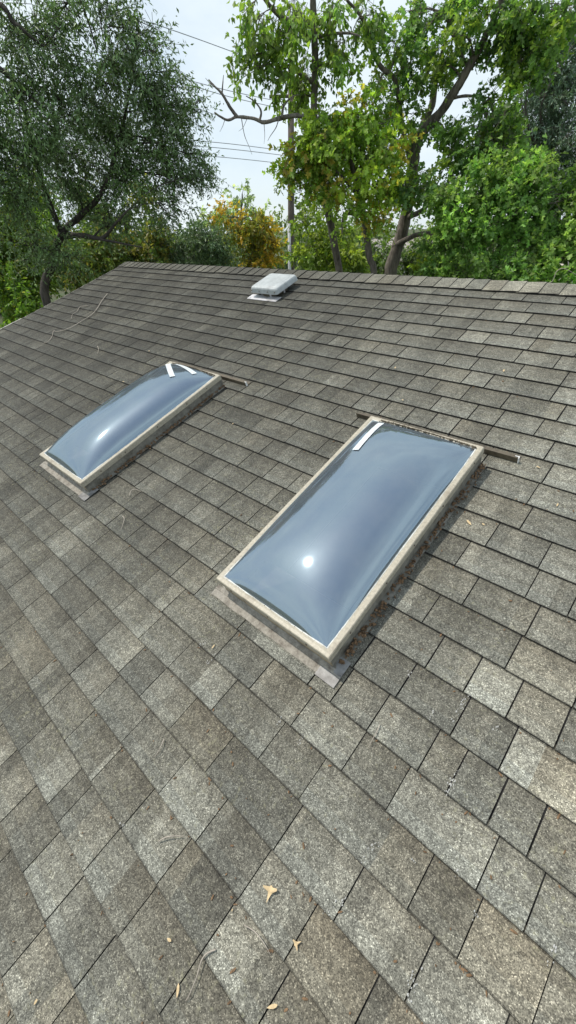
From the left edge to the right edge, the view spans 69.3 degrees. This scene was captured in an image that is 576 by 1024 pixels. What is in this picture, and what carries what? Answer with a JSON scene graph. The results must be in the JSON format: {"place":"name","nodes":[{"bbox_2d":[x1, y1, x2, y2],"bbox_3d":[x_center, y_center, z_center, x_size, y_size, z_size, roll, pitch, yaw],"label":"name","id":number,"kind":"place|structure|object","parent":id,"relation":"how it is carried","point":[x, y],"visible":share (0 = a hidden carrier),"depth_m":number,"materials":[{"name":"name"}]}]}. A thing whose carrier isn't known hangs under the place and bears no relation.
{"place":"outdoors","nodes":[
{"label":"outdoors","id":0,"kind":"place"},
{"bbox_2d":[0,229,496,571],"bbox_3d":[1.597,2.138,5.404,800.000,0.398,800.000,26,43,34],"label":"ground","id":1,"kind":"structure","parent":0,"point":[54,298],"depth_m":43.64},
{"bbox_2d":[0,159,89,328],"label":"understory tree","id":2,"kind":"object","parent":1,"relation":"on","point":[17,293],"visible":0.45,"depth_m":10.43,"materials":[{"name":"green plant"}]},
{"bbox_2d":[48,173,177,292],"bbox_3d":[-4.626,-5.984,12.059,3.593,6.198,3.459,-17,37,-22],"label":"understory tree","id":3,"kind":"object","parent":1,"relation":"on","point":[148,252],"visible":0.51,"depth_m":10.82,"materials":[{"name":"green plant"}]},
{"bbox_2d":[0,0,235,305],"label":"oak tree","id":4,"kind":"object","parent":1,"relation":"on","point":[29,151],"visible":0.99,"depth_m":6.23,"materials":[{"name":"green plant"}]},
{"bbox_2d":[151,207,250,266],"bbox_3d":[-2.580,-6.098,12.784,2.054,5.458,3.067,75,79,55],"label":"evergreen shrub","id":5,"kind":"object","parent":1,"relation":"on","point":[197,249],"visible":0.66,"depth_m":11.58,"materials":[{"name":"green plant"}]},
{"bbox_2d":[198,178,271,262],"bbox_3d":[-3.306,-17.050,27.160,5.006,7.336,2.571,1,35,3],"label":"pale tree","id":6,"kind":"object","parent":1,"relation":"on","point":[249,198],"visible":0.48,"depth_m":25.64,"materials":[{"name":"green plant"}]},
{"bbox_2d":[197,195,287,268],"bbox_3d":[-1.348,-8.027,15.260,2.984,5.784,2.252,26,43,34],"label":"golden tree","id":7,"kind":"object","parent":1,"relation":"on","point":[255,236],"visible":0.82,"depth_m":14.00,"materials":[{"name":"yellow plant"}]},
{"bbox_2d":[0,195,575,308],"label":"distant wood","id":8,"kind":"object","parent":1,"relation":"on","point":[300,239],"visible":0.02,"depth_m":30.37,"materials":[{"name":"green plant"}]},
{"bbox_2d":[269,71,310,269],"bbox_3d":[0.240,-13.695,19.628,1.795,10.108,0.539,-6,35,-7],"label":"utility pole","id":9,"kind":"object","parent":1,"relation":"on","point":[291,203],"visible":0.13,"depth_m":19.27,"materials":[{"name":"grey wood"}]},
{"bbox_2d":[4,26,271,99],"bbox_3d":[-3.959,-14.416,13.545,0.429,0.309,12.340,26,43,34],"label":"overhead wire","id":10,"kind":"object","parent":9,"relation":"attached to","point":[187,79],"visible":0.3,"depth_m":14.79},
{"bbox_2d":[2,121,280,150],"bbox_3d":[-4.511,-13.092,14.586,12.940,0.115,0.350,-29,43,-34],"label":"overhead wire","id":11,"kind":"object","parent":9,"relation":"attached to","point":[226,143],"visible":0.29,"depth_m":16.26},
{"bbox_2d":[1,34,287,109],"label":"overhead wire","id":12,"kind":"object","parent":9,"relation":"attached to","point":[208,90],"visible":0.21,"depth_m":15.62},
{"bbox_2d":[18,141,272,162],"bbox_3d":[-4.594,-12.756,14.798,13.078,0.050,0.345,-29,43,-34],"label":"overhead wire","id":13,"kind":"object","parent":9,"relation":"attached to","point":[228,157],"visible":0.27,"depth_m":16.55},
{"bbox_2d":[16,129,283,155],"bbox_3d":[-4.535,-12.985,14.656,12.978,0.074,0.345,-29,43,-34],"label":"overhead wire","id":14,"kind":"object","parent":9,"relation":"attached to","point":[231,149],"visible":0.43,"depth_m":16.41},
{"bbox_2d":[89,3,237,53],"bbox_3d":[-3.638,-15.216,13.268,0.481,0.338,12.151,25,42,33],"label":"overhead wire","id":15,"kind":"object","parent":9,"relation":"attached to","point":[186,35],"visible":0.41,"depth_m":13.79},
{"bbox_2d":[223,0,392,271],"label":"slender tree","id":16,"kind":"object","parent":1,"relation":"on","point":[270,48],"visible":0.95,"depth_m":6.58,"materials":[{"name":"green plant"}]},
{"bbox_2d":[206,75,331,153],"bbox_3d":[-0.233,-6.658,7.043,2.224,0.946,0.119,-12,36,-15],"label":"dead branch","id":17,"kind":"object","parent":16,"relation":"attached to","point":[274,119],"visible":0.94,"depth_m":6.96,"materials":[{"name":"brown wood"}]},
{"bbox_2d":[280,193,377,273],"bbox_3d":[1.035,-5.279,11.264,2.492,5.656,2.134,4,35,8],"label":"understory tree","id":18,"kind":"object","parent":1,"relation":"on","point":[314,258],"visible":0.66,"depth_m":10.16,"materials":[{"name":"green plant"}]},
{"bbox_2d":[262,73,431,273],"bbox_3d":[1.074,-4.184,8.602,2.943,6.870,1.616,-6,35,-6],"label":"broadleaf tree","id":19,"kind":"object","parent":1,"relation":"on","point":[319,159],"visible":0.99,"depth_m":7.09,"materials":[{"name":"green plant"}]},
{"bbox_2d":[343,221,445,275],"bbox_3d":[3.476,-6.880,14.115,3.128,4.954,3.200,26,43,34],"label":"understory tree","id":20,"kind":"object","parent":1,"relation":"on","point":[406,259],"visible":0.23,"depth_m":12.84,"materials":[{"name":"green plant"}]},
{"bbox_2d":[371,237,420,274],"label":"neighbour house","id":21,"kind":"structure","parent":1,"relation":"on","point":[375,240],"depth_m":28.21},
{"bbox_2d":[407,241,441,275],"bbox_3d":[3.007,-3.743,9.906,0.872,4.562,0.845,26,43,34],"label":"lime shrub","id":22,"kind":"object","parent":1,"relation":"on","point":[416,267],"visible":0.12,"depth_m":8.90,"materials":[{"name":"green plant"}]},
{"bbox_2d":[346,0,575,274],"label":"forked tree","id":23,"kind":"object","parent":1,"relation":"on","point":[512,30],"visible":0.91,"depth_m":6.87,"materials":[{"name":"green plant"}]},
{"bbox_2d":[409,133,575,283],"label":"bushy tree","id":24,"kind":"object","parent":1,"relation":"on","point":[516,191],"visible":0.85,"depth_m":6.91,"materials":[{"name":"green plant"}]},
{"bbox_2d":[549,262,575,282],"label":"dry branch","id":25,"kind":"object","parent":24,"relation":"attached to","point":[562,268],"visible":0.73,"depth_m":6.31,"materials":[{"name":"grey plant"}]},
{"bbox_2d":[489,0,575,241],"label":"evergreen tree","id":26,"kind":"object","parent":1,"relation":"on","point":[547,105],"visible":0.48,"depth_m":10.64,"materials":[{"name":"green plant"}]},
{"bbox_2d":[0,261,575,1023],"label":"shingle roof","id":27,"kind":"structure","parent":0,"point":[92,601],"depth_m":1.50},
{"bbox_2d":[45,293,107,342],"bbox_3d":[-2.422,-2.293,4.904,0.292,0.361,1.128,16,38,24],"label":"twig","id":28,"kind":"object","parent":27,"relation":"on","point":[82,320],"visible":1,"depth_m":4.78,"materials":[{"name":"brown wood"}]},
{"bbox_2d":[39,361,225,500],"bbox_3d":[-1.087,-0.603,2.991,0.718,0.459,1.267,26,62,34],"label":"skylight","id":29,"kind":"object","parent":27,"relation":"on","point":[76,454],"visible":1,"depth_m":3.02,"materials":[{"name":"blue plastic"}]},
{"bbox_2d":[185,948,215,1000],"bbox_3d":[-0.231,1.193,1.081,0.020,0.039,0.111,23,42,32],"label":"twig","id":30,"kind":"object","parent":27,"relation":"on","point":[208,952],"visible":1,"depth_m":1.09,"materials":[{"name":"grey wood"}]},
{"bbox_2d":[168,361,250,385],"bbox_3d":[-0.635,-1.098,3.244,0.955,0.030,0.051,26,62,34],"label":"diverter strip","id":31,"kind":"object","parent":27,"relation":"on","point":[235,380],"visible":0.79,"depth_m":3.09,"materials":[{"name":"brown metal"}]},
{"bbox_2d":[244,925,269,953],"bbox_3d":[-0.080,1.119,1.095,0.090,0.013,0.009,22,41,30],"label":"twig","id":32,"kind":"object","parent":27,"relation":"on","point":[257,935],"visible":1,"depth_m":1.09,"materials":[{"name":"grey wood"}]},
{"bbox_2d":[263,885,276,902],"bbox_3d":[-0.054,1.051,1.147,0.042,0.008,0.039,10,53,25],"label":"dry leaf","id":33,"kind":"object","parent":27,"relation":"on","point":[270,889],"visible":1,"depth_m":1.15,"materials":[{"name":"beige plant"}]},
{"bbox_2d":[267,1004,276,1008],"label":"dry leaf","id":34,"kind":"object","parent":27,"relation":"on","point":[272,1006],"visible":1,"depth_m":1.01,"materials":[{"name":"beige plant"}]},
{"bbox_2d":[247,273,297,301],"bbox_3d":[-0.156,-2.152,3.972,0.393,0.098,0.356,26,62,34],"label":"roof vent","id":35,"kind":"object","parent":27,"relation":"on","point":[271,287],"visible":1,"depth_m":3.91,"materials":[{"name":"metal"}]},
{"bbox_2d":[0,327,573,1023],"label":"roof grit","id":36,"kind":"object","parent":27,"relation":"on","point":[302,843],"visible":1,"depth_m":1.16,"materials":[{"name":"grey stone"}]},
{"bbox_2d":[293,939,300,949],"bbox_3d":[0.021,1.109,1.072,0.021,0.007,0.021,20,40,29],"label":"dry leaf","id":37,"kind":"object","parent":27,"relation":"on","point":[296,943],"visible":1,"depth_m":1.07,"materials":[{"name":"beige plant"}]},
{"bbox_2d":[211,416,485,687],"bbox_3d":[0.305,0.092,1.921,0.693,0.457,1.246,26,62,34],"label":"skylight","id":38,"kind":"object","parent":27,"relation":"on","point":[318,607],"visible":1,"depth_m":1.99,"materials":[{"name":"blue plastic"}]},
{"bbox_2d":[356,412,520,463],"bbox_3d":[0.746,-0.417,2.186,0.901,0.034,0.051,26,62,34],"label":"diverter strip","id":39,"kind":"object","parent":27,"relation":"on","point":[496,453],"visible":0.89,"depth_m":2.03,"materials":[{"name":"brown metal"}]},
{"bbox_2d":[0,0,575,233],"label":"sky","id":40,"kind":"structure","parent":0,"point":[205,20],"materials":[{"name":"white"}]}
]}

